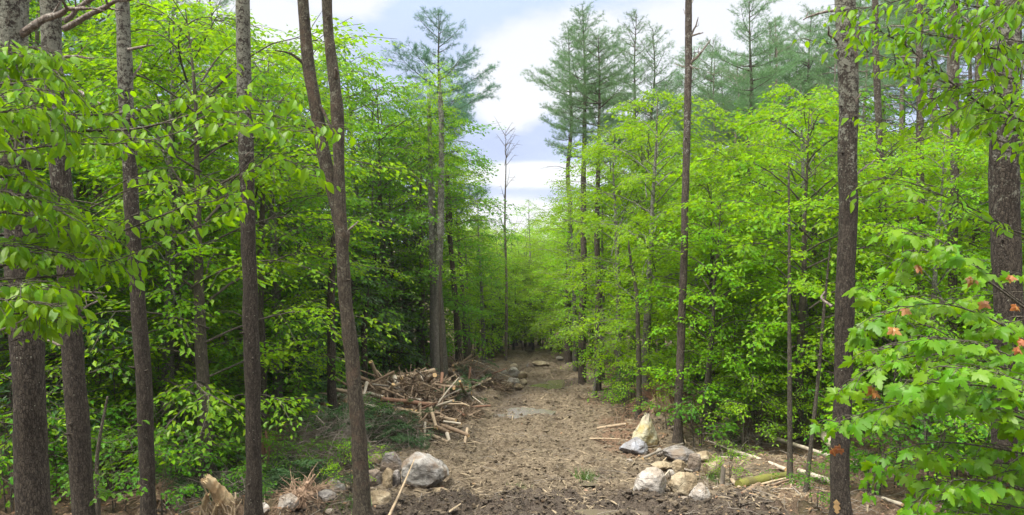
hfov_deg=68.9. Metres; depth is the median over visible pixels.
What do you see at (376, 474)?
boulder
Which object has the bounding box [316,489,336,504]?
boulder
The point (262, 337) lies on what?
forest tree
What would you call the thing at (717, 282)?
broadleaf tree
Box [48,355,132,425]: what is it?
leafy shrub
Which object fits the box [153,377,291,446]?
leafy shrub
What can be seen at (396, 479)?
boulder
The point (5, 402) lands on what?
broadleaf tree
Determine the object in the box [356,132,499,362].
broadleaf tree
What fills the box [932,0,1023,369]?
white pine
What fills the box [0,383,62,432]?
leafy shrub
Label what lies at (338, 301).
hemlock
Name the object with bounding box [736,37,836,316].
white pine
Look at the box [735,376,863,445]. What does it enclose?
leafy shrub
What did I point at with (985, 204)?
broadleaf tree
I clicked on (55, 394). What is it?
sapling
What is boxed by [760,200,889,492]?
young tree
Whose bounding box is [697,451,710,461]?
boulder
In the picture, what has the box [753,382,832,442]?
leafy shrub
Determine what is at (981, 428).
leafy shrub
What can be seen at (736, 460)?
leafy shrub
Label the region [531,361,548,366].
boulder
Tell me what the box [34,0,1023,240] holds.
sky
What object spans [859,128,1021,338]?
broadleaf tree
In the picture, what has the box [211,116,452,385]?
broadleaf tree
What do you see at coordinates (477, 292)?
broadleaf tree
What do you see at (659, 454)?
boulder
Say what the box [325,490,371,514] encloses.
grass tuft
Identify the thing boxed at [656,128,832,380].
broadleaf tree
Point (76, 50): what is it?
white pine
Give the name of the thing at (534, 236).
broadleaf tree
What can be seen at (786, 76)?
white pine
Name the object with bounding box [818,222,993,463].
sapling
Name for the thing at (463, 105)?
white pine
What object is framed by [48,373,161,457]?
leafy shrub
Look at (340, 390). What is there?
log
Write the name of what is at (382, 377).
log
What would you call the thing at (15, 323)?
dead branch
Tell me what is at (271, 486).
brush heap
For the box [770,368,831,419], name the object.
leafy shrub
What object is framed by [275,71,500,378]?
broadleaf tree
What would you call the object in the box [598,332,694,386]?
leafy shrub
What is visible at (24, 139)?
dead branch
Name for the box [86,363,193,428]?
leafy shrub
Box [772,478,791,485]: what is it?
stick
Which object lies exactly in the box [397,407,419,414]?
log
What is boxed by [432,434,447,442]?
log
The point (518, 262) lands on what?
broadleaf tree
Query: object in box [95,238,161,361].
hemlock
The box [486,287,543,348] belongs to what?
leafy shrub
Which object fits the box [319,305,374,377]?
sapling
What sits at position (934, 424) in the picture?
leafy shrub
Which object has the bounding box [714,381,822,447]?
leafy shrub
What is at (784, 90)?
broadleaf tree
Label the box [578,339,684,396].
leafy shrub
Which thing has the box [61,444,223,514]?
leafy shrub
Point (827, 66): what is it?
white pine
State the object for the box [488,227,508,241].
broadleaf tree
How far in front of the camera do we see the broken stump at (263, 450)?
14.39 m
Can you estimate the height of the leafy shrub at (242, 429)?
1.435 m
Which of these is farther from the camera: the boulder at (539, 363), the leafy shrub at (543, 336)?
the leafy shrub at (543, 336)
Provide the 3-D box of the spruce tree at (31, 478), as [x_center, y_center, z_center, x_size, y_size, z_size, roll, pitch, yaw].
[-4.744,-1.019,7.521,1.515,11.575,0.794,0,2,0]
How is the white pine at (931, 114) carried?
on the ground
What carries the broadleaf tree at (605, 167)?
on the ground
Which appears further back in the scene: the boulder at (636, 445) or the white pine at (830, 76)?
the white pine at (830, 76)
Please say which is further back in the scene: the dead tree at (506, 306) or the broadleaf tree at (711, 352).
the dead tree at (506, 306)
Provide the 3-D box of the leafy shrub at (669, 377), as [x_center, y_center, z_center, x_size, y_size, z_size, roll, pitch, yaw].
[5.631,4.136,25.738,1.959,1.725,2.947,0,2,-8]
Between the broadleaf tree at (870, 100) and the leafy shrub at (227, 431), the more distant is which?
the broadleaf tree at (870, 100)
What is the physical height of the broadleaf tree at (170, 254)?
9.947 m
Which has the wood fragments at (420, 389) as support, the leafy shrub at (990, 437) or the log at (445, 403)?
the log at (445, 403)
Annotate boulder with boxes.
[263,502,269,514]
[277,493,298,511]
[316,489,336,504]
[325,479,345,493]
[325,508,331,514]
[369,454,381,465]
[369,469,382,486]
[371,490,391,508]
[380,451,401,471]
[382,468,392,488]
[392,469,401,485]
[401,452,448,488]
[433,487,447,492]
[507,367,519,377]
[508,378,519,384]
[514,383,523,390]
[518,371,526,378]
[521,379,527,384]
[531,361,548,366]
[619,437,648,454]
[631,414,657,447]
[633,467,666,493]
[650,461,671,470]
[656,448,662,456]
[663,445,694,462]
[667,469,674,478]
[667,472,697,495]
[671,459,686,472]
[688,453,700,472]
[689,482,710,500]
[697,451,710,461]
[702,460,722,476]
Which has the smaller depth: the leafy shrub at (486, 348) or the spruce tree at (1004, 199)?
the spruce tree at (1004, 199)
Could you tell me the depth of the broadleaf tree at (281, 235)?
32.61 m
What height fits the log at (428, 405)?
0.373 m
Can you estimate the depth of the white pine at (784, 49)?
35.67 m
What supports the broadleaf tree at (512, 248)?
on the ground
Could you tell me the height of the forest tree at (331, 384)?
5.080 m
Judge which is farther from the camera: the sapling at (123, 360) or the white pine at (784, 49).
the white pine at (784, 49)
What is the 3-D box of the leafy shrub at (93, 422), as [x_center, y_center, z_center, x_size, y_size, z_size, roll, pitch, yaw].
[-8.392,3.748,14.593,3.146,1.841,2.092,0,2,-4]
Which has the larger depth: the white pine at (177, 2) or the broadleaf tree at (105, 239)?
the white pine at (177, 2)
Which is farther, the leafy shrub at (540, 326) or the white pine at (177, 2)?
the leafy shrub at (540, 326)
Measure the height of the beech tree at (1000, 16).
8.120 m
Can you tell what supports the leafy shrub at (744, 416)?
on the ground
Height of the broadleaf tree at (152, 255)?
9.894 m
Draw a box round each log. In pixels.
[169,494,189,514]
[336,388,347,393]
[362,371,394,387]
[363,381,368,393]
[368,360,378,377]
[379,386,407,398]
[380,382,400,393]
[380,397,430,405]
[388,383,394,396]
[392,375,401,393]
[397,368,435,376]
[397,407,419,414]
[416,402,437,409]
[418,402,421,424]
[423,419,449,432]
[424,373,436,382]
[428,404,437,429]
[429,383,455,387]
[429,402,464,404]
[432,399,453,407]
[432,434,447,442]
[439,372,443,392]
[439,416,456,421]
[441,424,469,436]
[443,420,461,424]
[445,432,450,439]
[449,386,475,395]
[457,405,490,407]
[459,380,466,393]
[460,354,472,363]
[463,427,468,443]
[467,367,471,385]
[728,448,786,470]
[730,478,740,488]
[735,471,786,487]
[741,482,761,493]
[765,434,856,465]
[792,406,830,447]
[797,468,829,482]
[881,496,903,506]
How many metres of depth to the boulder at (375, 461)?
15.41 m
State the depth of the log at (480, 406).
20.30 m
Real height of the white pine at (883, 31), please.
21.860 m
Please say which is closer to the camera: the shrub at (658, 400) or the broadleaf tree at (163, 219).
the shrub at (658, 400)
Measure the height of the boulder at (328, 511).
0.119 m
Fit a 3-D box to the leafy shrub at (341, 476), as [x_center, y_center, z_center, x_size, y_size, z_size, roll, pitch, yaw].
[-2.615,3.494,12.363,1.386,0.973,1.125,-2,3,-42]
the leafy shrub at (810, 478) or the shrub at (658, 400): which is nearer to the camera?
the leafy shrub at (810, 478)
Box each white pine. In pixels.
[29,13,81,75]
[62,0,140,289]
[74,0,188,394]
[136,0,234,258]
[165,0,263,115]
[378,6,501,299]
[520,20,616,363]
[529,1,644,385]
[548,28,646,390]
[586,6,691,347]
[604,21,694,339]
[628,75,704,174]
[648,46,720,344]
[668,34,760,175]
[669,42,738,155]
[670,66,756,354]
[673,81,732,331]
[692,0,810,367]
[695,49,765,349]
[715,57,785,344]
[720,16,816,139]
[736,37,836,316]
[737,13,821,227]
[753,1,838,226]
[775,46,822,179]
[785,25,865,149]
[803,0,900,317]
[803,30,888,368]
[805,4,901,389]
[822,0,945,341]
[836,0,965,127]
[858,0,946,376]
[865,0,966,227]
[882,0,986,131]
[883,0,988,374]
[923,0,992,328]
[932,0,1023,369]
[963,16,1023,185]
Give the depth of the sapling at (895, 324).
14.57 m
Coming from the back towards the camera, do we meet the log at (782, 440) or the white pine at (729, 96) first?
the white pine at (729, 96)
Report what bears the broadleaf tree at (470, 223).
on the ground
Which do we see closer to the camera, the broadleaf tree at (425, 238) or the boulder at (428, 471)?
the boulder at (428, 471)
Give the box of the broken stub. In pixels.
[720,465,725,484]
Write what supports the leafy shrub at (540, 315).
on the ground
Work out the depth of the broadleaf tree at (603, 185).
29.08 m
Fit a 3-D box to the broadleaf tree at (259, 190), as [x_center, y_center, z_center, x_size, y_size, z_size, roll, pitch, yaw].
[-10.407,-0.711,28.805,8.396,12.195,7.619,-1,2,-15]
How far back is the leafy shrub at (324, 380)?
20.71 m
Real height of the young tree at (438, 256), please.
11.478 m
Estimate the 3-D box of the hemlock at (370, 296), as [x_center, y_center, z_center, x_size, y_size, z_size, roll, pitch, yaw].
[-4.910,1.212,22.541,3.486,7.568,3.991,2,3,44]
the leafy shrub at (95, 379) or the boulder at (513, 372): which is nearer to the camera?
the leafy shrub at (95, 379)
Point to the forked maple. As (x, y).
(335, 173)
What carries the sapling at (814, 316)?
on the ground
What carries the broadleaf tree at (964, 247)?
on the ground
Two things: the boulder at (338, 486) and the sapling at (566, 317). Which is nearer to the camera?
the boulder at (338, 486)
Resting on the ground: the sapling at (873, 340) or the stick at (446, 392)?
the sapling at (873, 340)
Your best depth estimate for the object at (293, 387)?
16.29 m
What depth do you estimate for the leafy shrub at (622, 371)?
23.60 m
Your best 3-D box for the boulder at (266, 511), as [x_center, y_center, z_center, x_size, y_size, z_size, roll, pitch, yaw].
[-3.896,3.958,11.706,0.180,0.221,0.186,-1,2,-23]
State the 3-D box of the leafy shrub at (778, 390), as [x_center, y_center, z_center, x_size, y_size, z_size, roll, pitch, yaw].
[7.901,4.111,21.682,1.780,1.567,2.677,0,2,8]
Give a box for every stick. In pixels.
[372,383,397,388]
[388,459,414,514]
[417,381,441,391]
[437,377,458,404]
[440,389,460,401]
[589,438,627,439]
[597,423,626,429]
[642,443,683,458]
[761,477,785,483]
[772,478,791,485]
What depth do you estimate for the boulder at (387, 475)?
13.61 m
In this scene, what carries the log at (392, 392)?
on the log
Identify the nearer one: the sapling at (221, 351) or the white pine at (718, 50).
the sapling at (221, 351)
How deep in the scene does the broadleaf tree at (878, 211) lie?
30.45 m
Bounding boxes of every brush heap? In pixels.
[107,451,239,498]
[172,429,324,492]
[180,456,298,505]
[215,441,352,501]
[263,390,415,475]
[289,392,393,453]
[337,390,413,425]
[342,396,442,456]
[433,372,501,405]
[449,354,511,381]
[590,404,647,424]
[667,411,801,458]
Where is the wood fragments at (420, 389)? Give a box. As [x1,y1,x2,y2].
[325,367,484,434]
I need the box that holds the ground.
[0,245,1023,514]
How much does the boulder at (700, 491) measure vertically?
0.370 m
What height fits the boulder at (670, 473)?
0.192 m
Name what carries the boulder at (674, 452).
on the ground
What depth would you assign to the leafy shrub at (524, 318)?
40.35 m
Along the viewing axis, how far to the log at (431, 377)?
19.98 m
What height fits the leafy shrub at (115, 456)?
1.686 m
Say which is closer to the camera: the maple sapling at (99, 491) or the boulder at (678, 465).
the maple sapling at (99, 491)
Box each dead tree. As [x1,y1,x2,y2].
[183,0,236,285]
[487,118,525,360]
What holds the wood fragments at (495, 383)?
on the ground
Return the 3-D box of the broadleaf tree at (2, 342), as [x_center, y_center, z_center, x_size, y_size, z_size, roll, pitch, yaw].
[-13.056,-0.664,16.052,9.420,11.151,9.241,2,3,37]
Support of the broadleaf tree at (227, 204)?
on the ground
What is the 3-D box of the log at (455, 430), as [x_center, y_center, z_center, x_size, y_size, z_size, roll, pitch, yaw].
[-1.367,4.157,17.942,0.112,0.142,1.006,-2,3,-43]
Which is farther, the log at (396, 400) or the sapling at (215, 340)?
the log at (396, 400)
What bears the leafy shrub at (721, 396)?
on the ground
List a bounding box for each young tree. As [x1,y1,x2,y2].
[407,54,478,380]
[407,74,460,373]
[436,259,451,373]
[588,220,677,419]
[592,293,604,395]
[712,129,871,481]
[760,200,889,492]
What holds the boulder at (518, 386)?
on the ground
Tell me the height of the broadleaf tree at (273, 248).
10.243 m
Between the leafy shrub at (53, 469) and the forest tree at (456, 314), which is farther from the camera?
the forest tree at (456, 314)
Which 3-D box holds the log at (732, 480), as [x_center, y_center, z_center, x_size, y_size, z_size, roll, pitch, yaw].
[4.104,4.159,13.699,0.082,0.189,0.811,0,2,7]
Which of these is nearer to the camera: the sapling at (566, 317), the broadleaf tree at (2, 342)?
the broadleaf tree at (2, 342)
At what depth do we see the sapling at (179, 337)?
16.41 m
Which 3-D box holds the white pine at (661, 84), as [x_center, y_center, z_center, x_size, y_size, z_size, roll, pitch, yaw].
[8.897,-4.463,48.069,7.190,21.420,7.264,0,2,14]
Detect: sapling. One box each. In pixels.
[0,266,122,454]
[5,363,149,514]
[45,303,176,482]
[49,273,159,424]
[98,287,223,419]
[102,256,244,466]
[103,296,208,410]
[105,256,242,414]
[111,291,239,458]
[113,232,285,403]
[117,242,236,375]
[185,268,296,390]
[237,203,386,396]
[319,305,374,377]
[404,281,463,363]
[542,260,640,364]
[588,264,656,375]
[601,298,665,400]
[628,246,718,389]
[632,297,688,380]
[665,263,727,360]
[686,271,785,426]
[686,297,726,382]
[699,297,793,438]
[759,277,833,385]
[769,230,896,426]
[778,301,820,391]
[809,227,1023,514]
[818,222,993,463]
[825,242,918,403]
[825,264,952,461]
[826,284,919,432]
[855,286,924,431]
[903,290,992,437]
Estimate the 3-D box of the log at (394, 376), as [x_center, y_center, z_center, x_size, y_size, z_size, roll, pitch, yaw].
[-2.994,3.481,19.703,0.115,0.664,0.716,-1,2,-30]
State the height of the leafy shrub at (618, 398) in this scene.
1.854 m
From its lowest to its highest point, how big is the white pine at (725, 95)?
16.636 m
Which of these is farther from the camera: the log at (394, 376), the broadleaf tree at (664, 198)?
the broadleaf tree at (664, 198)
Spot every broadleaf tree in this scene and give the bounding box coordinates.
[0,0,101,408]
[0,0,212,458]
[0,0,269,427]
[0,0,436,483]
[0,125,122,431]
[0,226,85,406]
[1,0,236,352]
[1,25,341,436]
[37,92,158,381]
[38,0,325,464]
[41,0,325,418]
[68,102,204,343]
[87,116,193,376]
[107,56,395,407]
[112,100,328,387]
[113,84,456,375]
[135,32,381,410]
[139,39,421,424]
[143,89,332,321]
[150,151,238,365]
[192,28,446,404]
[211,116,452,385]
[226,173,316,370]
[256,34,460,379]
[259,138,382,288]
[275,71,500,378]
[325,105,502,367]
[348,115,532,369]
[350,150,487,361]
[351,141,481,329]
[352,140,527,368]
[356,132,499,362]
[373,83,493,379]
[425,212,516,358]
[427,155,500,359]
[444,186,511,362]
[445,226,504,331]
[449,231,521,352]
[450,226,517,342]
[457,256,520,355]
[463,248,540,348]
[464,234,544,349]
[467,253,541,357]
[486,234,551,342]
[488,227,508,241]
[488,261,554,349]
[489,244,541,345]
[495,199,550,346]
[501,253,561,349]
[512,239,561,341]
[512,266,564,349]
[516,228,554,280]
[517,219,561,315]
[518,182,637,371]
[519,241,560,345]
[520,239,590,340]
[528,203,631,355]
[531,247,587,324]
[532,121,729,400]
[533,214,614,329]
[534,200,592,352]
[538,260,614,343]
[539,189,665,379]
[546,189,625,308]
[552,89,771,415]
[562,119,729,390]
[567,151,680,361]
[569,125,726,376]
[576,124,712,377]
[587,153,697,327]
[597,171,811,423]
[610,183,679,343]
[611,193,824,428]
[612,166,786,350]
[617,189,762,400]
[623,182,737,373]
[631,180,755,373]
[647,156,838,412]
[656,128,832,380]
[660,94,966,440]
[664,84,988,402]
[676,206,780,364]
[677,122,835,358]
[688,82,933,423]
[698,189,825,352]
[700,162,837,369]
[712,140,833,338]
[739,96,961,376]
[748,121,925,361]
[758,122,992,399]
[779,161,869,365]
[786,144,970,386]
[817,131,989,402]
[818,133,934,346]
[829,136,1023,453]
[831,102,1023,442]
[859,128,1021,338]
[860,115,1023,338]
[863,108,1023,367]
[915,122,1022,293]
[920,93,1023,420]
[935,98,1023,386]
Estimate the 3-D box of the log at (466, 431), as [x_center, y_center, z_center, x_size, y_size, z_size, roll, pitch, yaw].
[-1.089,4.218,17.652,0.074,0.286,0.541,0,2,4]
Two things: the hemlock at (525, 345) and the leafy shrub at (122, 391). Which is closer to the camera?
the leafy shrub at (122, 391)
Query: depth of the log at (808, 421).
16.98 m
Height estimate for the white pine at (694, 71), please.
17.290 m
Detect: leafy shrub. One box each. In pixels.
[0,365,132,498]
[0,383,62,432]
[0,385,127,444]
[0,399,133,513]
[0,410,128,496]
[1,391,112,429]
[46,380,212,472]
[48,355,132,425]
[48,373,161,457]
[49,404,169,474]
[50,422,216,512]
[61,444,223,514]
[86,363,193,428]
[94,389,244,492]
[124,405,287,476]
[134,400,274,458]
[152,341,244,414]
[153,342,270,415]
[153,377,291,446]
[155,425,283,476]
[174,415,228,447]
[182,410,277,447]
[183,356,269,415]
[191,425,280,475]
[215,418,241,450]
[216,374,270,418]
[217,454,276,504]
[230,433,328,481]
[243,356,291,402]
[267,365,346,412]
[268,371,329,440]
[275,441,345,481]
[316,441,390,490]
[320,431,369,470]
[345,395,393,411]
[359,343,422,375]
[378,341,429,371]
[425,316,498,359]
[428,297,520,359]
[451,296,532,346]
[470,282,549,351]
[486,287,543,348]
[495,302,555,350]
[502,289,564,350]
[504,293,557,349]
[512,296,615,349]
[537,294,607,351]
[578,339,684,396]
[582,361,659,417]
[594,366,667,404]
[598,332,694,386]
[623,379,714,428]
[628,345,704,394]
[632,383,754,446]
[651,359,704,387]
[684,365,705,390]
[685,383,748,432]
[694,373,808,450]
[696,360,833,426]
[702,372,771,405]
[704,438,765,480]
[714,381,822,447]
[732,338,833,397]
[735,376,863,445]
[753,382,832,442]
[759,375,793,412]
[760,458,858,510]
[762,363,883,430]
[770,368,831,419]
[785,364,867,423]
[801,382,986,487]
[803,414,938,495]
[810,361,903,410]
[819,362,1022,496]
[824,355,936,422]
[828,366,1023,478]
[918,381,1023,454]
[924,417,988,474]
[933,368,1023,478]
[945,405,1023,476]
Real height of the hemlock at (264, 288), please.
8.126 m
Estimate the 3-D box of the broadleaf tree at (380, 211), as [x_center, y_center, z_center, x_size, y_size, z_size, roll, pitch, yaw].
[-6.024,-0.933,23.941,8.005,12.054,8.949,-1,2,-32]
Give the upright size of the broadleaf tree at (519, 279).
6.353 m
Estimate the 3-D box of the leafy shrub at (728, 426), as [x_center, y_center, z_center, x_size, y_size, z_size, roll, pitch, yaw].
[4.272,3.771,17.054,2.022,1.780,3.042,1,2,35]
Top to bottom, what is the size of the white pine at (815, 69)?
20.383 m
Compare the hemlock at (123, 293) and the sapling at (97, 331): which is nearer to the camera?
the sapling at (97, 331)
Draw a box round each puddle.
[494,414,523,418]
[498,407,555,414]
[529,384,564,388]
[546,379,589,386]
[575,509,648,514]
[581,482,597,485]
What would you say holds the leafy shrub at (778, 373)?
on the ground
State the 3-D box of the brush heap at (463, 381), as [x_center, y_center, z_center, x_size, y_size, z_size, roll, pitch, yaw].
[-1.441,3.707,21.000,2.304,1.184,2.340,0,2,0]
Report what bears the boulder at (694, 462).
on the ground
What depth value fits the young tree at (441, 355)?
23.05 m
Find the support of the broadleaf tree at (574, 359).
on the ground
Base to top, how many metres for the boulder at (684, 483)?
0.502 m
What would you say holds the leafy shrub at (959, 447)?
on the ground
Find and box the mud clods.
[291,372,788,514]
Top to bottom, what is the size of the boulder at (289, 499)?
0.344 m
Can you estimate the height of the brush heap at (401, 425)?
1.475 m
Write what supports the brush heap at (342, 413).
on the ground
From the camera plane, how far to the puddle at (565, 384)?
29.66 m
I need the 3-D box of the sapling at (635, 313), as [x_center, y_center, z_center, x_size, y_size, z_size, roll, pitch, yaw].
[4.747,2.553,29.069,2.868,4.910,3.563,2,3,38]
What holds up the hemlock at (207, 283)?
on the ground
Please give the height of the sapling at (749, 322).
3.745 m
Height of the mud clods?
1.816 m
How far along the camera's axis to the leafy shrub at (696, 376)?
23.07 m
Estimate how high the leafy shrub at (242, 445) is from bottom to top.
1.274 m
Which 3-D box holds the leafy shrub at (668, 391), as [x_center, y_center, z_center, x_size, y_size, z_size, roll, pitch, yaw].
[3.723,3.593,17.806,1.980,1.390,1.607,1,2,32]
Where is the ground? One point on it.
(542, 375)
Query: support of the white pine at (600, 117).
on the ground
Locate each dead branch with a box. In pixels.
[0,317,27,330]
[1,78,18,188]
[20,80,28,169]
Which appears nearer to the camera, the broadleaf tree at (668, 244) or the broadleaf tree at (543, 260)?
the broadleaf tree at (668, 244)
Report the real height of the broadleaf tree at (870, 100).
10.295 m
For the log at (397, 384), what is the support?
on the wood fragments at (420, 389)
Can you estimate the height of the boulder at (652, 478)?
0.652 m
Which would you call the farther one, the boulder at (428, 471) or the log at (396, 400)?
the log at (396, 400)
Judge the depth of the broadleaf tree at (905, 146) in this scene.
19.87 m
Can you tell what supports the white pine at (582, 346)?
on the ground
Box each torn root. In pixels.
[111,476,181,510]
[265,464,343,511]
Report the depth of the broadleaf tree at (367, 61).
27.52 m
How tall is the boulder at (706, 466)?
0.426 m
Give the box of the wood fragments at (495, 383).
[448,354,516,393]
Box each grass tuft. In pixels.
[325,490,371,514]
[574,465,607,481]
[697,468,732,484]
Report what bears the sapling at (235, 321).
on the ground
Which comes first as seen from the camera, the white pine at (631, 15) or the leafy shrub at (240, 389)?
the leafy shrub at (240, 389)
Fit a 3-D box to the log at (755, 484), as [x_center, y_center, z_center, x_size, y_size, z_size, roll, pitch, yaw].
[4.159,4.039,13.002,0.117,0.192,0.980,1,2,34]
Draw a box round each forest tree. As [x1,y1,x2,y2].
[258,304,273,442]
[311,231,338,430]
[360,286,372,384]
[422,158,476,361]
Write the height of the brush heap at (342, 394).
1.191 m
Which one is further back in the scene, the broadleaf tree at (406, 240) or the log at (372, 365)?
the broadleaf tree at (406, 240)
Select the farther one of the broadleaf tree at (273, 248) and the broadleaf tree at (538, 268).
the broadleaf tree at (538, 268)
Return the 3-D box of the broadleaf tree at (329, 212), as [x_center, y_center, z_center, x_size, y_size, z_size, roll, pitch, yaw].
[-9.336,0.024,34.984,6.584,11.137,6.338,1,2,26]
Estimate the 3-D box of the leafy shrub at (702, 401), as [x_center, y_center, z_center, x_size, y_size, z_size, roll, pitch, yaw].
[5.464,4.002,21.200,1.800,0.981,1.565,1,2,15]
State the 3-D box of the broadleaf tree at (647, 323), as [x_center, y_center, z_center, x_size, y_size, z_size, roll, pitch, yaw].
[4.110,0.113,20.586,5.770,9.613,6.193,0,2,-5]
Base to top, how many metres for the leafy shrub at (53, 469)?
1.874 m
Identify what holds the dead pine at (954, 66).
on the ground
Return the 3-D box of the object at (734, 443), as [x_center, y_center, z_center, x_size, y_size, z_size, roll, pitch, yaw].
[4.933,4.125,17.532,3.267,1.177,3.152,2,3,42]
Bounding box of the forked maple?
[275,0,373,514]
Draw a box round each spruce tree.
[0,0,106,514]
[24,0,29,83]
[40,0,153,514]
[111,1,162,514]
[221,0,266,514]
[803,0,874,514]
[972,0,1023,513]
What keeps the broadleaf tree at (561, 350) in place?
on the ground
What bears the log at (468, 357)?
on the brush heap at (477, 367)
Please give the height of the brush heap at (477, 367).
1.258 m
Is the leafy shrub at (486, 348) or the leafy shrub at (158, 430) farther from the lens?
the leafy shrub at (486, 348)
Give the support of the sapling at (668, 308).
on the ground
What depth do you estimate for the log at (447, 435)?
17.69 m
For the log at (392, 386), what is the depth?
19.25 m
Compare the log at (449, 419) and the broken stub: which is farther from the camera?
the log at (449, 419)
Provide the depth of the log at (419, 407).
18.69 m
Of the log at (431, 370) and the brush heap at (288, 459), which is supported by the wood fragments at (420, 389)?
the log at (431, 370)
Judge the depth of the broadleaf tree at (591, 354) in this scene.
39.34 m
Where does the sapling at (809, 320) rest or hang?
on the ground
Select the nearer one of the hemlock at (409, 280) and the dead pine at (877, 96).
the dead pine at (877, 96)
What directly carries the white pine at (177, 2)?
on the ground
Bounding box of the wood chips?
[263,372,894,514]
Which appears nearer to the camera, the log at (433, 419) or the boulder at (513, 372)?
the log at (433, 419)
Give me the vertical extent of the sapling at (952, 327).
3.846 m
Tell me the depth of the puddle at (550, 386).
28.51 m
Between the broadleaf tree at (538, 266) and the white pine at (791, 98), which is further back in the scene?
the white pine at (791, 98)
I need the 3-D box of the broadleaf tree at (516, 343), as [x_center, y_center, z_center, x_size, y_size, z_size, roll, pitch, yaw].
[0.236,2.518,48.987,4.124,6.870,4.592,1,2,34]
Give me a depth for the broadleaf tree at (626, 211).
36.55 m
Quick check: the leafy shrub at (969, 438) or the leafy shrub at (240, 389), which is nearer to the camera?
the leafy shrub at (969, 438)
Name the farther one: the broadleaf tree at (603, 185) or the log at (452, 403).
the broadleaf tree at (603, 185)
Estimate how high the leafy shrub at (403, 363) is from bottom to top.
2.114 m
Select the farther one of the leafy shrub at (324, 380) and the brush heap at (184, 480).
the leafy shrub at (324, 380)
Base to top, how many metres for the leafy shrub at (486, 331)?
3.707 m
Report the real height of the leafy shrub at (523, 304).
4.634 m
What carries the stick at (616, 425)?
on the ground
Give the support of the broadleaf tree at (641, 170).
on the ground
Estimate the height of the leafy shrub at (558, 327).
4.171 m
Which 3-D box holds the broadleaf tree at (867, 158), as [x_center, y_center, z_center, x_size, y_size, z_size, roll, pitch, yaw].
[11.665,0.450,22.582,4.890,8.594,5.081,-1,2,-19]
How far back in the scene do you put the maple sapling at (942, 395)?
4.24 m
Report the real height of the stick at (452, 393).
0.376 m
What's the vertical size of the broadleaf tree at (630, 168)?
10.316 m
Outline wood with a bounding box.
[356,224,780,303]
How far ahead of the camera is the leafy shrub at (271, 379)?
23.69 m
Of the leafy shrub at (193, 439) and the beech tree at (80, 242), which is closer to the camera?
the beech tree at (80, 242)
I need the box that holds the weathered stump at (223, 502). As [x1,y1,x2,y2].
[196,474,241,514]
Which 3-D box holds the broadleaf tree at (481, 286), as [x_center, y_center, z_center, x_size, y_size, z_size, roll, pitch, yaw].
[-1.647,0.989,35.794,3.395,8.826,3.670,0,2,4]
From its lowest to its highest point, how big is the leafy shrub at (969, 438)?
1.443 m
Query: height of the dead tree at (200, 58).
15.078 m
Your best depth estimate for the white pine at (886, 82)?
24.80 m
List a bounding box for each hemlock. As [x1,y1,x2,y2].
[0,0,156,469]
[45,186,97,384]
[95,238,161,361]
[120,100,269,391]
[217,155,338,384]
[221,189,301,392]
[243,197,346,418]
[267,145,370,403]
[301,177,400,398]
[311,146,445,388]
[335,182,378,357]
[343,152,451,374]
[376,176,465,369]
[476,277,515,347]
[500,220,524,344]
[510,232,549,346]
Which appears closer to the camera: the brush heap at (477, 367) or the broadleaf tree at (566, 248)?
the brush heap at (477, 367)
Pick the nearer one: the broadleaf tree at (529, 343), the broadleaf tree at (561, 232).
the broadleaf tree at (561, 232)
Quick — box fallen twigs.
[157,375,963,514]
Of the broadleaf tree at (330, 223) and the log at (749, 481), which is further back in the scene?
the broadleaf tree at (330, 223)
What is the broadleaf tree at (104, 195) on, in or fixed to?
on the ground
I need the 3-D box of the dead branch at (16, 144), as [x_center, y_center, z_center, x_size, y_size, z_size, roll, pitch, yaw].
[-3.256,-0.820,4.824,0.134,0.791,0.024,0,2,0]
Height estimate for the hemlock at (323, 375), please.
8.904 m
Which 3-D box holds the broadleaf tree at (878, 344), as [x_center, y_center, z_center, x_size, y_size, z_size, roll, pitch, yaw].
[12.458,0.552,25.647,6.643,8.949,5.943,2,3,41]
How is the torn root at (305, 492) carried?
on the ground
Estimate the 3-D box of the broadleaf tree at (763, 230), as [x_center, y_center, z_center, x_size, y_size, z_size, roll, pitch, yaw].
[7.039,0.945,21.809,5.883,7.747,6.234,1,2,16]
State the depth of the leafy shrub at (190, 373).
18.88 m
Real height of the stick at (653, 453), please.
0.094 m
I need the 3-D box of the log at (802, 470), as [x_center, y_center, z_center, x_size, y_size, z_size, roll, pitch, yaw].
[5.520,3.981,13.597,0.101,0.169,0.853,-1,2,-19]
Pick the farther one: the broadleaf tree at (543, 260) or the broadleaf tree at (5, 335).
the broadleaf tree at (543, 260)
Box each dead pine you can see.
[671,0,710,445]
[871,0,895,404]
[879,0,950,422]
[921,0,993,445]
[925,0,993,367]
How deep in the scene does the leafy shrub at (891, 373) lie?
17.91 m
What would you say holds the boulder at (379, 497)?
on the ground
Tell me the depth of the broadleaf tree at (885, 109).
27.33 m
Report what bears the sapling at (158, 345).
on the ground
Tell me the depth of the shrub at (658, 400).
18.82 m
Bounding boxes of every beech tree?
[0,38,355,345]
[792,0,1023,237]
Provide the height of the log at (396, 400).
0.343 m

